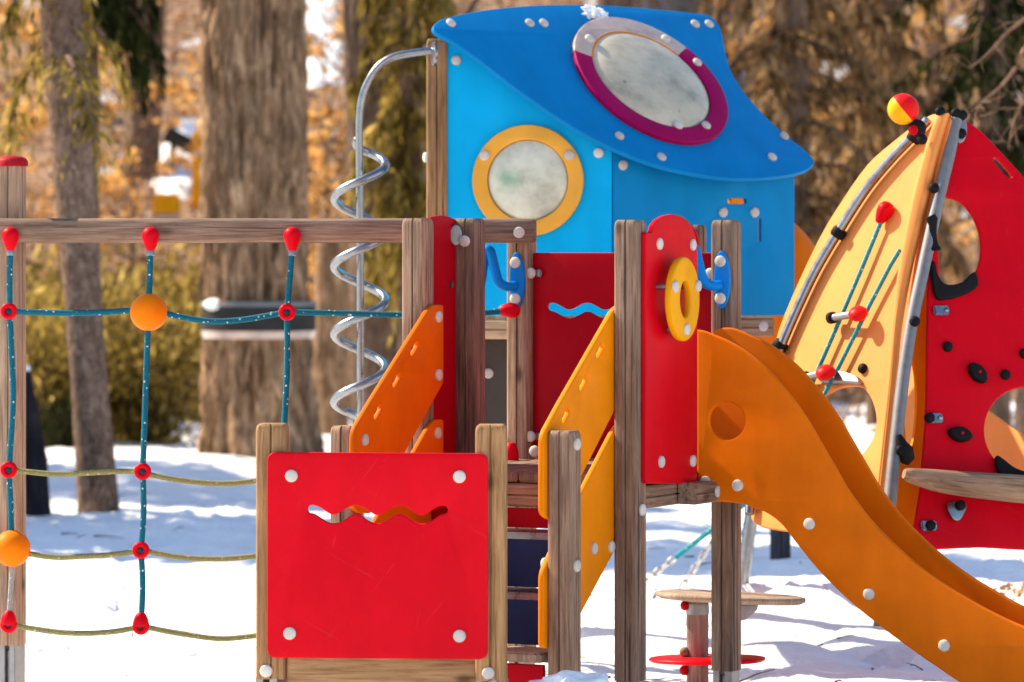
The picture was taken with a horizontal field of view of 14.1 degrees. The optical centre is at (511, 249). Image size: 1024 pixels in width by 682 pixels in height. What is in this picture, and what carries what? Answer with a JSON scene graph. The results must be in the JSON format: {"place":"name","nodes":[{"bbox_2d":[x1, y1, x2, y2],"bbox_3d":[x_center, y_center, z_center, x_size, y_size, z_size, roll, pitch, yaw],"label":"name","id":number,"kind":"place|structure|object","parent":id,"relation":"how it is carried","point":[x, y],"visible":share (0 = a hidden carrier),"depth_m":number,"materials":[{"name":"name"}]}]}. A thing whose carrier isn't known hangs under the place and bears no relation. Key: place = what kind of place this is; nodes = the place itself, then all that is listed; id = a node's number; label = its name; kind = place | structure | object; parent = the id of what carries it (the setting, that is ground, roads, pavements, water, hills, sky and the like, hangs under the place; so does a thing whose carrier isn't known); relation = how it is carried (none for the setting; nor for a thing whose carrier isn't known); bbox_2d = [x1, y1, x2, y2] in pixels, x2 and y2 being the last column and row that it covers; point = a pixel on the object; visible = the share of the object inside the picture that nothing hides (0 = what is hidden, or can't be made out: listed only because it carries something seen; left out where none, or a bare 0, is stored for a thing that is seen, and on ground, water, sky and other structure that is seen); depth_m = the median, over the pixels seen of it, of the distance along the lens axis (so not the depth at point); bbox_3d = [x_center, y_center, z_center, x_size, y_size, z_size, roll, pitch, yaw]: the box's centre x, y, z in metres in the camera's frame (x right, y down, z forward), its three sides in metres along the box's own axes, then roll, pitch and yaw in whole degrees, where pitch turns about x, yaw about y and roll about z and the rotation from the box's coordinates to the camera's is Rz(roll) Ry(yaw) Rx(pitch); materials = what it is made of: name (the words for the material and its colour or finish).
{"place":"outdoors","nodes":[
{"label":"outdoors","id":0,"kind":"place"},
{"bbox_2d":[0,0,1023,422],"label":"hill","id":1,"kind":"structure","parent":0,"point":[42,154],"depth_m":49.66,"materials":[{"name":"orange plant"}]},
{"bbox_2d":[0,0,39,43],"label":"beech sapling","id":2,"kind":"object","parent":1,"relation":"on","point":[2,11],"visible":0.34,"depth_m":49.73,"materials":[{"name":"orange plant"}]},
{"bbox_2d":[0,6,103,217],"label":"beech sapling","id":3,"kind":"object","parent":1,"relation":"on","point":[26,104],"visible":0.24,"depth_m":43.01,"materials":[{"name":"orange plant"}]},
{"bbox_2d":[25,0,201,294],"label":"beech sapling","id":4,"kind":"object","parent":1,"relation":"on","point":[172,89],"visible":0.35,"depth_m":43.96,"materials":[{"name":"orange plant"}]},
{"bbox_2d":[121,0,165,177],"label":"broadleaf tree","id":5,"kind":"object","parent":1,"relation":"on","point":[147,135],"visible":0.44,"depth_m":46.83,"materials":[{"name":"brown plant"}]},
{"bbox_2d":[102,217,201,419],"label":"juniper bush","id":6,"kind":"object","parent":1,"relation":"on","point":[166,273],"visible":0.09,"depth_m":41.41,"materials":[{"name":"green plant"}]},
{"bbox_2d":[151,194,181,217],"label":"marker post","id":7,"kind":"object","parent":1,"relation":"on","point":[167,205],"visible":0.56,"depth_m":45.11,"materials":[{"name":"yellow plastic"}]},
{"bbox_2d":[151,118,201,201],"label":"snow patch","id":8,"kind":"object","parent":1,"relation":"on","point":[179,175],"visible":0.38,"depth_m":46.65,"materials":[{"name":"white snow"}]},
{"bbox_2d":[163,127,191,169],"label":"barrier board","id":9,"kind":"object","parent":1,"relation":"on","point":[173,137],"visible":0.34,"depth_m":46.77,"materials":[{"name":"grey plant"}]},
{"bbox_2d":[171,423,200,437],"bbox_3d":[-3.039,1.835,38.584,0.759,0.443,1.896,0,0,0],"label":"snow patch","id":10,"kind":"object","parent":1,"relation":"on","point":[195,432],"visible":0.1,"depth_m":38.07,"materials":[{"name":"white snow"}]},
{"bbox_2d":[192,131,201,207],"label":"marker post","id":11,"kind":"object","parent":1,"relation":"on","point":[195,189],"visible":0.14,"depth_m":45.65,"materials":[{"name":"orange plastic"}]},
{"bbox_2d":[192,2,345,338],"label":"beech sapling","id":12,"kind":"object","parent":1,"relation":"on","point":[317,152],"visible":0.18,"depth_m":41.98,"materials":[{"name":"orange plant"}]},
{"bbox_2d":[306,0,338,45],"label":"snow patch","id":13,"kind":"object","parent":1,"relation":"on","point":[315,23],"visible":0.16,"depth_m":53.18,"materials":[{"name":"white snow"}]},
{"bbox_2d":[307,41,343,87],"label":"snow patch","id":14,"kind":"object","parent":1,"relation":"on","point":[313,64],"visible":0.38,"depth_m":50.73,"materials":[{"name":"white snow"}]},
{"bbox_2d":[307,106,349,380],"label":"beech sapling","id":15,"kind":"object","parent":1,"relation":"on","point":[321,135],"visible":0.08,"depth_m":41.08,"materials":[{"name":"orange plant"}]},
{"bbox_2d":[306,0,428,76],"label":"beech sapling","id":16,"kind":"object","parent":1,"relation":"on","point":[311,38],"visible":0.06,"depth_m":46.99,"materials":[{"name":"orange plant"}]},
{"bbox_2d":[0,0,1023,432],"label":"fallen leaves","id":17,"kind":"object","parent":1,"relation":"on","point":[108,206],"visible":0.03,"depth_m":49.52,"materials":[{"name":"orange plant"}]},
{"bbox_2d":[0,0,1023,425],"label":"brushwood","id":18,"kind":"object","parent":1,"relation":"on","point":[852,400],"visible":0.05,"depth_m":45.90,"materials":[{"name":"orange plant"}]},
{"bbox_2d":[596,0,633,6],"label":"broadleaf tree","id":19,"kind":"object","parent":1,"relation":"on","point":[626,3],"visible":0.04,"depth_m":45.83,"materials":[{"name":"brown plant"}]},
{"bbox_2d":[722,1,956,193],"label":"beech sapling","id":20,"kind":"object","parent":1,"relation":"on","point":[728,49],"depth_m":43.47,"materials":[{"name":"orange plant"}]},
{"bbox_2d":[744,0,977,281],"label":"beech sapling","id":21,"kind":"object","parent":1,"relation":"on","point":[914,16],"visible":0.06,"depth_m":47.96,"materials":[{"name":"orange plant"}]},
{"bbox_2d":[848,425,876,431],"bbox_3d":[3.132,1.803,39.503,1.833,0.283,1.530,0,0,0],"label":"snow patch","id":22,"kind":"object","parent":1,"relation":"on","point":[865,428],"visible":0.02,"depth_m":38.89,"materials":[{"name":"white snow"}]},
{"bbox_2d":[904,0,1023,418],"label":"beech sapling","id":23,"kind":"object","parent":1,"relation":"on","point":[966,239],"visible":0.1,"depth_m":41.49,"materials":[{"name":"orange plant"}]},
{"bbox_2d":[25,402,1023,681],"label":"ground","id":24,"kind":"structure","parent":0,"point":[211,598],"depth_m":21.10,"materials":[{"name":"white snow"}]},
{"bbox_2d":[26,364,50,515],"bbox_3d":[-3.129,1.288,27.008,0.249,1.092,0.207,0,0,27],"label":"dark stump","id":25,"kind":"object","parent":24,"relation":"on","point":[37,497],"visible":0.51,"depth_m":26.93,"materials":[{"name":"black wood"}]},
{"bbox_2d":[34,387,73,448],"bbox_3d":[-3.884,1.496,35.581,0.756,0.709,0.645,0,0,0],"label":"juniper bush","id":26,"kind":"object","parent":24,"relation":"on","point":[59,435],"visible":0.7,"depth_m":35.54,"materials":[{"name":"green plant"}]},
{"bbox_2d":[0,0,131,512],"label":"spruce tree","id":27,"kind":"object","parent":24,"relation":"on","point":[60,68],"visible":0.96,"depth_m":27.09,"materials":[{"name":"brown plant"}]},
{"bbox_2d":[26,259,162,447],"bbox_3d":[-4.017,1.035,36.368,1.679,1.982,2.174,0,0,-45],"label":"juniper bush","id":28,"kind":"object","parent":24,"relation":"on","point":[59,356],"visible":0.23,"depth_m":36.12,"materials":[{"name":"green plant"}]},
{"bbox_2d":[26,243,168,402],"bbox_3d":[-4.538,0.815,38.735,2.668,2.502,2.275,0,0,0],"label":"juniper bush","id":29,"kind":"object","parent":24,"relation":"on","point":[33,269],"visible":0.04,"depth_m":39.00,"materials":[{"name":"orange plant"}]},
{"bbox_2d":[26,251,200,440],"bbox_3d":[-3.574,0.918,37.145,2.268,2.127,1.934,0,0,0],"label":"juniper bush","id":30,"kind":"object","parent":24,"relation":"on","point":[122,278],"visible":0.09,"depth_m":37.13,"materials":[{"name":"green plant"}]},
{"bbox_2d":[74,0,168,456],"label":"spruce tree","id":31,"kind":"object","parent":24,"relation":"on","point":[125,20],"visible":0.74,"depth_m":34.04,"materials":[{"name":"green plant"}]},
{"bbox_2d":[47,274,202,444],"bbox_3d":[-3.043,1.122,36.680,2.214,1.947,1.993,0,0,0],"label":"juniper bush","id":32,"kind":"object","parent":24,"relation":"on","point":[163,410],"visible":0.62,"depth_m":36.60,"materials":[{"name":"green plant"}]},
{"bbox_2d":[197,0,324,457],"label":"broadleaf tree","id":33,"kind":"object","parent":24,"relation":"on","point":[254,163],"visible":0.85,"depth_m":31.87,"materials":[{"name":"brown plant"}]},
{"bbox_2d":[200,298,316,338],"bbox_3d":[-1.972,0.536,32.170,0.910,0.312,0.910,0,0,0],"label":"strapped tray","id":34,"kind":"object","parent":33,"relation":"attached to","point":[302,326],"visible":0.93,"depth_m":31.78,"materials":[{"name":"plastic"}]},
{"bbox_2d":[0,155,536,681],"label":"climbing net","id":35,"kind":"object","parent":24,"relation":"on","point":[148,311],"visible":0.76,"depth_m":17.07,"materials":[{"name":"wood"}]},
{"bbox_2d":[312,243,348,434],"bbox_3d":[-1.709,0.943,38.497,0.459,2.300,0.459,0,0,32],"label":"tree snag","id":36,"kind":"object","parent":24,"relation":"on","point":[330,372],"visible":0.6,"depth_m":38.36,"materials":[{"name":"brown plant"}]},
{"bbox_2d":[255,423,507,681],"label":"play counter","id":37,"kind":"object","parent":24,"relation":"on","point":[361,598],"visible":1,"depth_m":15.15,"materials":[{"name":"plastic"}]},
{"bbox_2d":[330,42,437,516],"bbox_3d":[-0.578,0.440,18.620,0.486,2.749,0.269,0,0,0],"label":"spiral pole","id":38,"kind":"object","parent":24,"relation":"on","point":[358,281],"visible":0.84,"depth_m":18.60,"materials":[{"name":"metal"}]},
{"bbox_2d":[342,0,456,350],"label":"spruce tree","id":39,"kind":"object","parent":24,"relation":"on","point":[401,190],"visible":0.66,"depth_m":34.34,"materials":[{"name":"green plant"}]},
{"bbox_2d":[342,0,564,424],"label":"broadleaf tree","id":40,"kind":"object","parent":24,"relation":"on","point":[377,333],"visible":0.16,"depth_m":35.80,"materials":[{"name":"brown plant"}]},
{"bbox_2d":[331,305,614,681],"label":"staircase","id":41,"kind":"structure","parent":24,"relation":"on","point":[561,562],"depth_m":15.82,"materials":[{"name":"plastic"}]},
{"bbox_2d":[26,456,934,681],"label":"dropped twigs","id":42,"kind":"object","parent":24,"relation":"on","point":[741,680],"visible":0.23,"depth_m":21.93,"materials":[{"name":"brown wood"}]},
{"bbox_2d":[529,670,609,681],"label":"snow mound","id":43,"kind":"object","parent":24,"relation":"on","point":[568,676],"visible":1,"depth_m":14.91,"materials":[{"name":"white snow"}]},
{"bbox_2d":[402,214,740,681],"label":"play tower","id":44,"kind":"structure","parent":24,"relation":"on","point":[667,286],"depth_m":16.69,"materials":[{"name":"plastic"}]},
{"bbox_2d":[697,328,1023,681],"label":"slide","id":45,"kind":"object","parent":44,"relation":"attached to","point":[775,440],"visible":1,"depth_m":16.26,"materials":[{"name":"plastic"}]},
{"bbox_2d":[423,5,813,507],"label":"lookout tower","id":46,"kind":"structure","parent":24,"relation":"on","point":[570,128],"depth_m":18.82,"materials":[{"name":"blue plastic"}]},
{"bbox_2d":[581,4,608,18],"bbox_3d":[0.392,-1.091,19.298,0.109,0.110,0.161,0,0,33],"label":"snow clump","id":47,"kind":"object","parent":46,"relation":"on","point":[591,12],"visible":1,"depth_m":19.29,"materials":[{"name":"white snow"}]},
{"bbox_2d":[592,33,708,126],"bbox_3d":[0.648,-0.791,19.096,0.624,0.624,0.060,0,-43,-38],"label":"window","id":48,"kind":"structure","parent":46,"relation":"in","point":[649,78],"depth_m":19.04,"materials":[{"name":"plastic"}]},
{"bbox_2d":[743,202,814,344],"bbox_3d":[1.273,0.514,20.646,0.664,1.518,1.546,0,0,0],"label":"tube slide","id":49,"kind":"object","parent":46,"relation":"attached to","point":[804,246],"visible":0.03,"depth_m":19.97,"materials":[{"name":"plastic"}]},
{"bbox_2d":[646,504,756,587],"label":"anchored ropes","id":50,"kind":"object","parent":24,"relation":"on","point":[748,536],"visible":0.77,"depth_m":21.18,"materials":[{"name":"metal"}]},
{"bbox_2d":[649,589,805,681],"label":"step post","id":51,"kind":"object","parent":24,"relation":"on","point":[693,658],"visible":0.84,"depth_m":17.60,"materials":[{"name":"wood"}]},
{"bbox_2d":[770,529,790,559],"bbox_3d":[1.513,1.536,23.300,0.125,0.722,0.125,0,0,0],"label":"bollard","id":52,"kind":"object","parent":24,"relation":"on","point":[780,544],"depth_m":23.24,"materials":[{"name":"metal"}]},
{"bbox_2d":[697,0,953,245],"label":"spruce tree","id":53,"kind":"object","parent":24,"relation":"on","point":[788,90],"visible":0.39,"depth_m":34.87,"materials":[{"name":"brown plant"}]},
{"bbox_2d":[736,0,1010,283],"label":"broadleaf tree","id":54,"kind":"object","parent":24,"relation":"on","point":[932,44],"visible":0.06,"depth_m":42.93,"materials":[{"name":"brown plant"}]},
{"bbox_2d":[744,93,1023,629],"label":"wall","id":55,"kind":"structure","parent":24,"relation":"on","point":[904,336],"depth_m":17.42,"materials":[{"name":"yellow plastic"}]},
{"bbox_2d":[865,0,1023,425],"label":"spruce tree","id":56,"kind":"object","parent":24,"relation":"on","point":[983,25],"visible":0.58,"depth_m":36.20,"materials":[{"name":"brown plant"}]},
{"bbox_2d":[954,17,1023,148],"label":"larch tree","id":57,"kind":"object","parent":24,"relation":"on","point":[1019,59],"visible":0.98,"depth_m":24.59,"materials":[{"name":"brown plant"}]},
{"bbox_2d":[987,579,1023,600],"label":"bark litter","id":58,"kind":"object","parent":24,"relation":"on","point":[1009,585],"visible":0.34,"depth_m":20.93,"materials":[{"name":"brown plant"}]},
{"bbox_2d":[1014,388,1023,434],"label":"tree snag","id":59,"kind":"object","parent":24,"relation":"on","point":[1019,411],"visible":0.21,"depth_m":29.93,"materials":[{"name":"brown plant"}]},
{"bbox_2d":[755,0,1011,425],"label":"spruce tree","id":60,"kind":"object","parent":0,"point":[888,70],"visible":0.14,"depth_m":40.25,"materials":[{"name":"brown plant"}]}
]}

